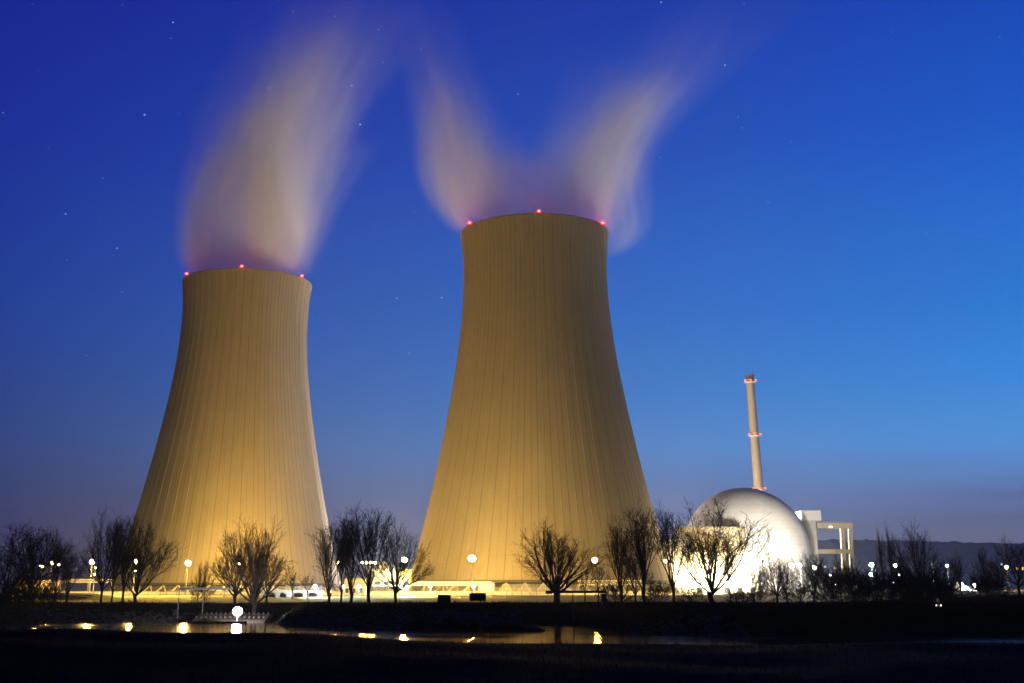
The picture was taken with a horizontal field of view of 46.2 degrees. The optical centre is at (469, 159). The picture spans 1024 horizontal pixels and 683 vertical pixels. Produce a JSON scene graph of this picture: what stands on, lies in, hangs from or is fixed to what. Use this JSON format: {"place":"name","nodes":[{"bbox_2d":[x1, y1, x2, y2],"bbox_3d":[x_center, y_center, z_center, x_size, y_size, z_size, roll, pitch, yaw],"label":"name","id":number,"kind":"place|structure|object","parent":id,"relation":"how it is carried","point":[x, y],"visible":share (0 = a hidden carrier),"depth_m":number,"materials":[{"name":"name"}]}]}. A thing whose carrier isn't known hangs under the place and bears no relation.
{"place":"outdoors","nodes":[
{"label":"outdoors","id":0,"kind":"place"},
{"bbox_2d":[0,625,1023,682],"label":"bank","id":1,"kind":"structure","parent":0,"point":[644,672],"depth_m":22.65,"materials":[{"name":"black plant"}]},
{"bbox_2d":[0,622,1023,644],"bbox_3d":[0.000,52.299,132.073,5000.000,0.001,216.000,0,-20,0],"label":"river","id":2,"kind":"structure","parent":0,"point":[573,634],"depth_m":130.60,"materials":[{"name":"black liquid"}]},
{"bbox_2d":[188,621,246,622],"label":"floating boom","id":3,"kind":"object","parent":2,"relation":"on","point":[217,621],"visible":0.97,"depth_m":193.96,"materials":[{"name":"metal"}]},
{"bbox_2d":[233,607,241,620],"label":"river lamp","id":4,"kind":"object","parent":2,"relation":"in","point":[237,611],"visible":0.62,"depth_m":197.94,"materials":[{"name":"metal"}]},
{"bbox_2d":[0,538,1023,594],"bbox_3d":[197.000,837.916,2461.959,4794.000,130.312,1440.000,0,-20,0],"label":"hills","id":5,"kind":"structure","parent":0,"point":[865,552],"depth_m":2072.59,"materials":[{"name":"black plant"}]},
{"bbox_2d":[0,0,1023,570],"label":"sky","id":6,"kind":"structure","parent":0,"point":[822,200],"materials":[{"name":"blue"}]},
{"bbox_2d":[4,591,1023,637],"bbox_3d":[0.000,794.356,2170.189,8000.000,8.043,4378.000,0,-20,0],"label":"ground","id":7,"kind":"structure","parent":0,"point":[993,625],"depth_m":147.96,"materials":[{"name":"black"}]},
{"bbox_2d":[0,563,37,615],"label":"shrub","id":8,"kind":"object","parent":7,"relation":"on","point":[11,590],"visible":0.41,"depth_m":206.37,"materials":[{"name":"brown plant"}]},
{"bbox_2d":[0,554,60,622],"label":"shrub","id":9,"kind":"object","parent":7,"relation":"on","point":[28,596],"visible":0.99,"depth_m":201.60,"materials":[{"name":"black plant"}]},
{"bbox_2d":[1,518,78,592],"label":"bare tree","id":10,"kind":"object","parent":7,"relation":"on","point":[30,542],"visible":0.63,"depth_m":222.81,"materials":[{"name":"brown plant"}]},
{"bbox_2d":[23,580,60,592],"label":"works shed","id":11,"kind":"structure","parent":7,"relation":"on","point":[48,585],"depth_m":377.40,"materials":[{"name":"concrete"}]},
{"bbox_2d":[0,520,85,613],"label":"bare tree","id":12,"kind":"object","parent":7,"relation":"on","point":[9,566],"visible":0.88,"depth_m":215.72,"materials":[{"name":"brown plant"}]},
{"bbox_2d":[26,566,65,613],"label":"shrub","id":13,"kind":"object","parent":7,"relation":"on","point":[40,591],"visible":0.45,"depth_m":211.23,"materials":[{"name":"brown plant"}]},
{"bbox_2d":[45,528,80,603],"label":"bare tree","id":14,"kind":"object","parent":7,"relation":"on","point":[58,562],"visible":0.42,"depth_m":227.17,"materials":[{"name":"brown plant"}]},
{"bbox_2d":[59,553,89,601],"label":"bare tree","id":15,"kind":"object","parent":7,"relation":"on","point":[67,579],"visible":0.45,"depth_m":247.32,"materials":[{"name":"brown plant"}]},
{"bbox_2d":[76,503,129,603],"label":"bare tree","id":16,"kind":"object","parent":7,"relation":"on","point":[100,562],"visible":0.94,"depth_m":231.50,"materials":[{"name":"brown plant"}]},
{"bbox_2d":[101,508,145,603],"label":"bare tree","id":17,"kind":"object","parent":7,"relation":"on","point":[113,584],"visible":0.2,"depth_m":237.21,"materials":[{"name":"brown plant"}]},
{"bbox_2d":[110,513,157,603],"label":"bare tree","id":18,"kind":"object","parent":7,"relation":"on","point":[126,551],"visible":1,"depth_m":231.65,"materials":[{"name":"brown plant"}]},
{"bbox_2d":[111,522,182,602],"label":"bare tree","id":19,"kind":"object","parent":7,"relation":"on","point":[141,571],"visible":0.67,"depth_m":237.25,"materials":[{"name":"brown plant"}]},
{"bbox_2d":[174,588,232,618],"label":"outfall beam","id":20,"kind":"structure","parent":7,"relation":"on","point":[176,610],"depth_m":210.73,"materials":[{"name":"metal"}]},
{"bbox_2d":[198,558,215,601],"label":"bare tree","id":21,"kind":"object","parent":7,"relation":"on","point":[204,574],"visible":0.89,"depth_m":246.98,"materials":[{"name":"brown plant"}]},
{"bbox_2d":[107,265,343,590],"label":"cooling tower","id":22,"kind":"structure","parent":7,"relation":"on","point":[236,439],"depth_m":530.58,"materials":[{"name":"concrete"}]},
{"bbox_2d":[192,612,272,621],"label":"spillway","id":23,"kind":"object","parent":7,"relation":"on","point":[254,617],"visible":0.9,"depth_m":205.64,"materials":[{"name":"concrete"}]},
{"bbox_2d":[206,516,274,608],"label":"bare tree","id":24,"kind":"object","parent":7,"relation":"on","point":[235,592],"visible":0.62,"depth_m":223.17,"materials":[{"name":"brown plant"}]},
{"bbox_2d":[215,516,293,613],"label":"bare tree","id":25,"kind":"object","parent":7,"relation":"on","point":[255,590],"visible":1,"depth_m":212.94,"materials":[{"name":"brown plant"}]},
{"bbox_2d":[246,548,286,602],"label":"bare tree","id":26,"kind":"object","parent":7,"relation":"on","point":[276,566],"visible":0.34,"depth_m":247.57,"materials":[{"name":"brown plant"}]},
{"bbox_2d":[261,586,324,597],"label":"bridge","id":27,"kind":"structure","parent":7,"relation":"on","point":[288,593],"depth_m":310.63,"materials":[{"name":"concrete"}]},
{"bbox_2d":[308,513,363,604],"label":"bare tree","id":28,"kind":"object","parent":7,"relation":"on","point":[326,561],"visible":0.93,"depth_m":204.71,"materials":[{"name":"brown plant"}]},
{"bbox_2d":[326,510,365,603],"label":"bare tree","id":29,"kind":"object","parent":7,"relation":"on","point":[340,583],"visible":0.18,"depth_m":209.73,"materials":[{"name":"brown plant"}]},
{"bbox_2d":[343,578,366,594],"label":"gate house","id":30,"kind":"structure","parent":7,"relation":"on","point":[360,582],"depth_m":384.44,"materials":[{"name":"concrete"}]},
{"bbox_2d":[325,509,385,603],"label":"bare tree","id":31,"kind":"object","parent":7,"relation":"on","point":[348,558],"visible":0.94,"depth_m":203.43,"materials":[{"name":"brown plant"}]},
{"bbox_2d":[322,502,400,604],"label":"bare tree","id":32,"kind":"object","parent":7,"relation":"on","point":[368,583],"visible":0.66,"depth_m":207.06,"materials":[{"name":"brown plant"}]},
{"bbox_2d":[61,591,676,594],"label":"flood wall","id":33,"kind":"structure","parent":7,"relation":"on","point":[378,592],"depth_m":395.95,"materials":[{"name":"white paint"}]},
{"bbox_2d":[0,606,750,635],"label":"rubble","id":34,"kind":"object","parent":7,"relation":"on","point":[464,616],"visible":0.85,"depth_m":163.04,"materials":[{"name":"stone"}]},
{"bbox_2d":[347,516,433,604],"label":"bare tree","id":35,"kind":"object","parent":7,"relation":"on","point":[402,567],"visible":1,"depth_m":199.96,"materials":[{"name":"brown plant"}]},
{"bbox_2d":[372,563,413,590],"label":"pump house","id":36,"kind":"structure","parent":7,"relation":"on","point":[377,586],"depth_m":400.87,"materials":[{"name":"concrete"}]},
{"bbox_2d":[374,581,380,589],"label":"window","id":37,"kind":"structure","parent":36,"relation":"in","point":[375,582],"depth_m":400.47,"materials":[{"name":"white paint"}]},
{"bbox_2d":[383,581,389,589],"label":"window","id":38,"kind":"structure","parent":36,"relation":"in","point":[385,587],"depth_m":400.18,"materials":[{"name":"white paint"}]},
{"bbox_2d":[437,595,451,603],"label":"equipment cabinet","id":39,"kind":"object","parent":7,"relation":"on","point":[444,599],"visible":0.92,"depth_m":178.41,"materials":[{"name":"metal"}]},
{"bbox_2d":[469,593,485,604],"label":"notice board","id":40,"kind":"object","parent":7,"relation":"on","point":[477,596],"visible":0.73,"depth_m":178.50,"materials":[{"name":"metal"}]},
{"bbox_2d":[413,210,681,594],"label":"cooling tower","id":41,"kind":"structure","parent":7,"relation":"on","point":[538,427],"depth_m":449.38,"materials":[{"name":"concrete"}]},
{"bbox_2d":[506,517,611,603],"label":"bare tree","id":42,"kind":"object","parent":7,"relation":"on","point":[550,555],"visible":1,"depth_m":223.07,"materials":[{"name":"brown plant"}]},
{"bbox_2d":[545,591,606,619],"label":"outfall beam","id":43,"kind":"structure","parent":7,"relation":"on","point":[604,598],"depth_m":185.16,"materials":[{"name":"metal"}]},
{"bbox_2d":[592,577,637,603],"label":"shrub","id":44,"kind":"object","parent":7,"relation":"on","point":[615,594],"visible":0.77,"depth_m":230.06,"materials":[{"name":"brown plant"}]},
{"bbox_2d":[600,515,636,603],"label":"bare tree","id":45,"kind":"object","parent":7,"relation":"on","point":[617,551],"visible":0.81,"depth_m":216.17,"materials":[{"name":"brown plant"}]},
{"bbox_2d":[613,553,652,602],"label":"bare tree","id":46,"kind":"object","parent":7,"relation":"on","point":[631,576],"visible":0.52,"depth_m":226.08,"materials":[{"name":"brown plant"}]},
{"bbox_2d":[613,499,668,603],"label":"bare tree","id":47,"kind":"object","parent":7,"relation":"on","point":[641,554],"visible":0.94,"depth_m":203.68,"materials":[{"name":"brown plant"}]},
{"bbox_2d":[639,577,671,603],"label":"shrub","id":48,"kind":"object","parent":7,"relation":"on","point":[660,588],"visible":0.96,"depth_m":211.38,"materials":[{"name":"brown plant"}]},
{"bbox_2d":[647,499,694,603],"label":"bare tree","id":49,"kind":"object","parent":7,"relation":"on","point":[669,557],"visible":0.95,"depth_m":194.49,"materials":[{"name":"brown plant"}]},
{"bbox_2d":[662,538,691,593],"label":"turbine hall","id":50,"kind":"structure","parent":7,"relation":"on","point":[681,577],"depth_m":465.48,"materials":[{"name":"white paint"}]},
{"bbox_2d":[677,586,685,593],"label":"roller door","id":51,"kind":"structure","parent":50,"relation":"in","point":[680,587],"depth_m":463.19,"materials":[{"name":"white paint"}]},
{"bbox_2d":[677,581,709,603],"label":"shrub","id":52,"kind":"object","parent":7,"relation":"on","point":[700,592],"visible":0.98,"depth_m":187.76,"materials":[{"name":"brown plant"}]},
{"bbox_2d":[677,527,745,550],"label":"auxiliary building","id":53,"kind":"structure","parent":7,"relation":"on","point":[724,529],"depth_m":489.30,"materials":[{"name":"concrete"}]},
{"bbox_2d":[660,493,782,603],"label":"bare tree","id":54,"kind":"object","parent":7,"relation":"on","point":[709,571],"visible":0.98,"depth_m":190.40,"materials":[{"name":"brown plant"}]},
{"bbox_2d":[685,551,758,594],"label":"switchgear hall","id":55,"kind":"structure","parent":7,"relation":"on","point":[722,590],"depth_m":452.11,"materials":[{"name":"white paint"}]},
{"bbox_2d":[718,537,745,596],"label":"bare tree","id":56,"kind":"object","parent":7,"relation":"on","point":[727,574],"visible":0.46,"depth_m":192.86,"materials":[{"name":"brown plant"}]},
{"bbox_2d":[722,582,755,604],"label":"shrub","id":57,"kind":"object","parent":7,"relation":"on","point":[735,597],"visible":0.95,"depth_m":182.94,"materials":[{"name":"brown plant"}]},
{"bbox_2d":[688,488,813,591],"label":"reactor building","id":58,"kind":"structure","parent":7,"relation":"on","point":[754,505],"depth_m":502.92,"materials":[{"name":"paint"}]},
{"bbox_2d":[732,564,769,603],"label":"bare tree","id":59,"kind":"object","parent":7,"relation":"on","point":[753,583],"visible":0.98,"depth_m":198.07,"materials":[{"name":"brown plant"}]},
{"bbox_2d":[744,371,765,490],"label":"exhaust stack","id":60,"kind":"object","parent":7,"relation":"on","point":[754,434],"visible":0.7,"depth_m":685.93,"materials":[{"name":"paint"}]},
{"bbox_2d":[740,579,778,602],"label":"shrub","id":61,"kind":"object","parent":7,"relation":"on","point":[760,593],"visible":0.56,"depth_m":202.01,"materials":[{"name":"brown plant"}]},
{"bbox_2d":[754,551,799,603],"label":"bare tree","id":62,"kind":"object","parent":7,"relation":"on","point":[779,583],"visible":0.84,"depth_m":202.44,"materials":[{"name":"brown plant"}]},
{"bbox_2d":[763,561,798,601],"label":"bare tree","id":63,"kind":"object","parent":7,"relation":"on","point":[790,575],"visible":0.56,"depth_m":209.53,"materials":[{"name":"brown plant"}]},
{"bbox_2d":[779,581,817,601],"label":"shrub","id":64,"kind":"object","parent":7,"relation":"on","point":[798,591],"visible":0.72,"depth_m":211.12,"materials":[{"name":"brown plant"}]},
{"bbox_2d":[785,548,825,602],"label":"bare tree","id":65,"kind":"object","parent":7,"relation":"on","point":[815,574],"visible":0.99,"depth_m":203.51,"materials":[{"name":"black plant"}]},
{"bbox_2d":[805,564,833,602],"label":"shrub","id":66,"kind":"object","parent":7,"relation":"on","point":[823,583],"visible":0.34,"depth_m":221.38,"materials":[{"name":"black plant"}]},
{"bbox_2d":[795,511,853,589],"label":"equipment gantry","id":67,"kind":"object","parent":7,"relation":"on","point":[809,519],"visible":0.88,"depth_m":536.26,"materials":[{"name":"concrete"}]},
{"bbox_2d":[806,560,853,602],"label":"shrub","id":68,"kind":"object","parent":7,"relation":"on","point":[830,590],"visible":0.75,"depth_m":207.17,"materials":[{"name":"black plant"}]},
{"bbox_2d":[826,547,855,602],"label":"shrub","id":69,"kind":"object","parent":7,"relation":"on","point":[836,568],"visible":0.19,"depth_m":214.86,"materials":[{"name":"black plant"}]},
{"bbox_2d":[834,553,873,603],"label":"shrub","id":70,"kind":"object","parent":7,"relation":"on","point":[847,578],"visible":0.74,"depth_m":202.65,"materials":[{"name":"black plant"}]},
{"bbox_2d":[842,559,884,602],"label":"shrub","id":71,"kind":"object","parent":7,"relation":"on","point":[860,580],"visible":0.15,"depth_m":212.31,"materials":[{"name":"black plant"}]},
{"bbox_2d":[843,570,894,602],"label":"shrub","id":72,"kind":"object","parent":7,"relation":"on","point":[877,587],"visible":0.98,"depth_m":192.51,"materials":[{"name":"black plant"}]},
{"bbox_2d":[870,559,898,601],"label":"shrub","id":73,"kind":"object","parent":7,"relation":"on","point":[876,573],"visible":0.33,"depth_m":208.82,"materials":[{"name":"black plant"}]},
{"bbox_2d":[880,564,918,602],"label":"shrub","id":74,"kind":"object","parent":7,"relation":"on","point":[893,585],"visible":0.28,"depth_m":199.49,"materials":[{"name":"black plant"}]},
{"bbox_2d":[888,554,919,601],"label":"shrub","id":75,"kind":"object","parent":7,"relation":"on","point":[896,570],"visible":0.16,"depth_m":212.77,"materials":[{"name":"black plant"}]},
{"bbox_2d":[883,560,935,603],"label":"shrub","id":76,"kind":"object","parent":7,"relation":"on","point":[908,589],"visible":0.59,"depth_m":193.21,"materials":[{"name":"black plant"}]},
{"bbox_2d":[886,517,943,600],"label":"bare tree","id":77,"kind":"object","parent":7,"relation":"on","point":[915,562],"visible":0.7,"depth_m":223.06,"materials":[{"name":"black plant"}]},
{"bbox_2d":[892,571,944,603],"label":"shrub","id":78,"kind":"object","parent":7,"relation":"on","point":[918,593],"visible":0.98,"depth_m":188.28,"materials":[{"name":"black plant"}]},
{"bbox_2d":[912,563,957,603],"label":"shrub","id":79,"kind":"object","parent":7,"relation":"on","point":[946,590],"visible":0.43,"depth_m":195.09,"materials":[{"name":"black plant"}]},
{"bbox_2d":[913,553,960,601],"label":"shrub","id":80,"kind":"object","parent":7,"relation":"on","point":[944,576],"visible":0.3,"depth_m":211.19,"materials":[{"name":"black plant"}]},
{"bbox_2d":[932,570,969,602],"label":"shrub","id":81,"kind":"object","parent":7,"relation":"on","point":[958,587],"visible":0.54,"depth_m":201.66,"materials":[{"name":"black plant"}]},
{"bbox_2d":[944,551,969,596],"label":"bare tree","id":82,"kind":"object","parent":7,"relation":"on","point":[958,566],"visible":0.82,"depth_m":246.21,"materials":[{"name":"black plant"}]},
{"bbox_2d":[962,564,1004,600],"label":"shrub","id":83,"kind":"object","parent":7,"relation":"on","point":[978,584],"visible":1,"depth_m":214.25,"materials":[{"name":"black plant"}]},
{"bbox_2d":[966,541,1009,594],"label":"bare tree","id":84,"kind":"object","parent":7,"relation":"on","point":[981,559],"visible":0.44,"depth_m":226.99,"materials":[{"name":"black plant"}]},
{"bbox_2d":[980,560,1014,597],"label":"shrub","id":85,"kind":"object","parent":7,"relation":"on","point":[1003,583],"visible":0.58,"depth_m":218.11,"materials":[{"name":"black plant"}]},
{"bbox_2d":[981,533,1023,594],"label":"bare tree","id":86,"kind":"object","parent":7,"relation":"on","point":[1014,566],"visible":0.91,"depth_m":236.22,"materials":[{"name":"black plant"}]},
{"bbox_2d":[16,589,1023,602],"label":"lawn","id":87,"kind":"structure","parent":0,"point":[240,598],"depth_m":282.09,"materials":[{"name":"plant"}]},
{"bbox_2d":[64,579,111,590],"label":"pipe bridge","id":88,"kind":"structure","parent":87,"relation":"on","point":[83,581],"depth_m":400.08,"materials":[{"name":"white paint"}]},
{"bbox_2d":[185,561,189,595],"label":"street lamp","id":89,"kind":"object","parent":87,"relation":"on","point":[187,563],"visible":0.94,"depth_m":326.52,"materials":[{"name":"metal"}]},
{"bbox_2d":[188,560,205,601],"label":"bare tree","id":90,"kind":"object","parent":87,"relation":"on","point":[200,575],"visible":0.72,"depth_m":252.62,"materials":[{"name":"brown plant"}]},
{"bbox_2d":[160,589,246,595],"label":"wire fence","id":91,"kind":"object","parent":87,"relation":"on","point":[176,591],"visible":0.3,"depth_m":302.87,"materials":[{"name":"metal"}]},
{"bbox_2d":[283,571,296,598],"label":"bare tree","id":92,"kind":"object","parent":87,"relation":"on","point":[292,585],"visible":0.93,"depth_m":282.89,"materials":[{"name":"brown plant"}]},
{"bbox_2d":[298,575,313,598],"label":"bare tree","id":93,"kind":"object","parent":87,"relation":"on","point":[305,581],"visible":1,"depth_m":282.46,"materials":[{"name":"brown plant"}]},
{"bbox_2d":[411,581,490,590],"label":"pipe bridge","id":94,"kind":"structure","parent":87,"relation":"on","point":[425,583],"depth_m":401.78,"materials":[{"name":"white paint"}]},
{"bbox_2d":[469,555,474,562],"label":"street lamp","id":95,"kind":"object","parent":87,"relation":"on","point":[471,558],"visible":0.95,"depth_m":392.36,"materials":[{"name":"metal"}]},
{"bbox_2d":[416,590,551,599],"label":"wire fence","id":96,"kind":"object","parent":87,"relation":"on","point":[491,596],"visible":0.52,"depth_m":281.90,"materials":[{"name":"metal"}]},
{"bbox_2d":[478,582,494,590],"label":"white container","id":97,"kind":"object","parent":87,"relation":"on","point":[485,586],"visible":0.64,"depth_m":399.52,"materials":[{"name":"metal"}]},
{"bbox_2d":[502,584,553,594],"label":"white railing","id":98,"kind":"object","parent":87,"relation":"on","point":[537,589],"visible":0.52,"depth_m":393.51,"materials":[{"name":"metal"}]},
{"bbox_2d":[573,572,597,601],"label":"bare tree","id":99,"kind":"object","parent":87,"relation":"on","point":[582,583],"visible":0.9,"depth_m":254.69,"materials":[{"name":"brown plant"}]},
{"bbox_2d":[591,559,610,601],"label":"bare tree","id":100,"kind":"object","parent":87,"relation":"on","point":[598,571],"visible":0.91,"depth_m":253.09,"materials":[{"name":"brown plant"}]},
{"bbox_2d":[577,580,641,590],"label":"pipe bridge","id":101,"kind":"structure","parent":87,"relation":"on","point":[611,583],"depth_m":401.89,"materials":[{"name":"white paint"}]},
{"bbox_2d":[875,525,885,574],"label":"bare tree","id":102,"kind":"object","parent":87,"relation":"on","point":[880,550],"visible":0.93,"depth_m":256.78,"materials":[{"name":"black plant"}]},
{"bbox_2d":[883,527,896,574],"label":"bare tree","id":103,"kind":"object","parent":87,"relation":"on","point":[888,552],"visible":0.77,"depth_m":252.02,"materials":[{"name":"black plant"}]},
{"bbox_2d":[954,582,974,590],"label":"white hut","id":104,"kind":"object","parent":87,"relation":"on","point":[964,587],"visible":0.2,"depth_m":306.15,"materials":[{"name":"paint"}]}
]}

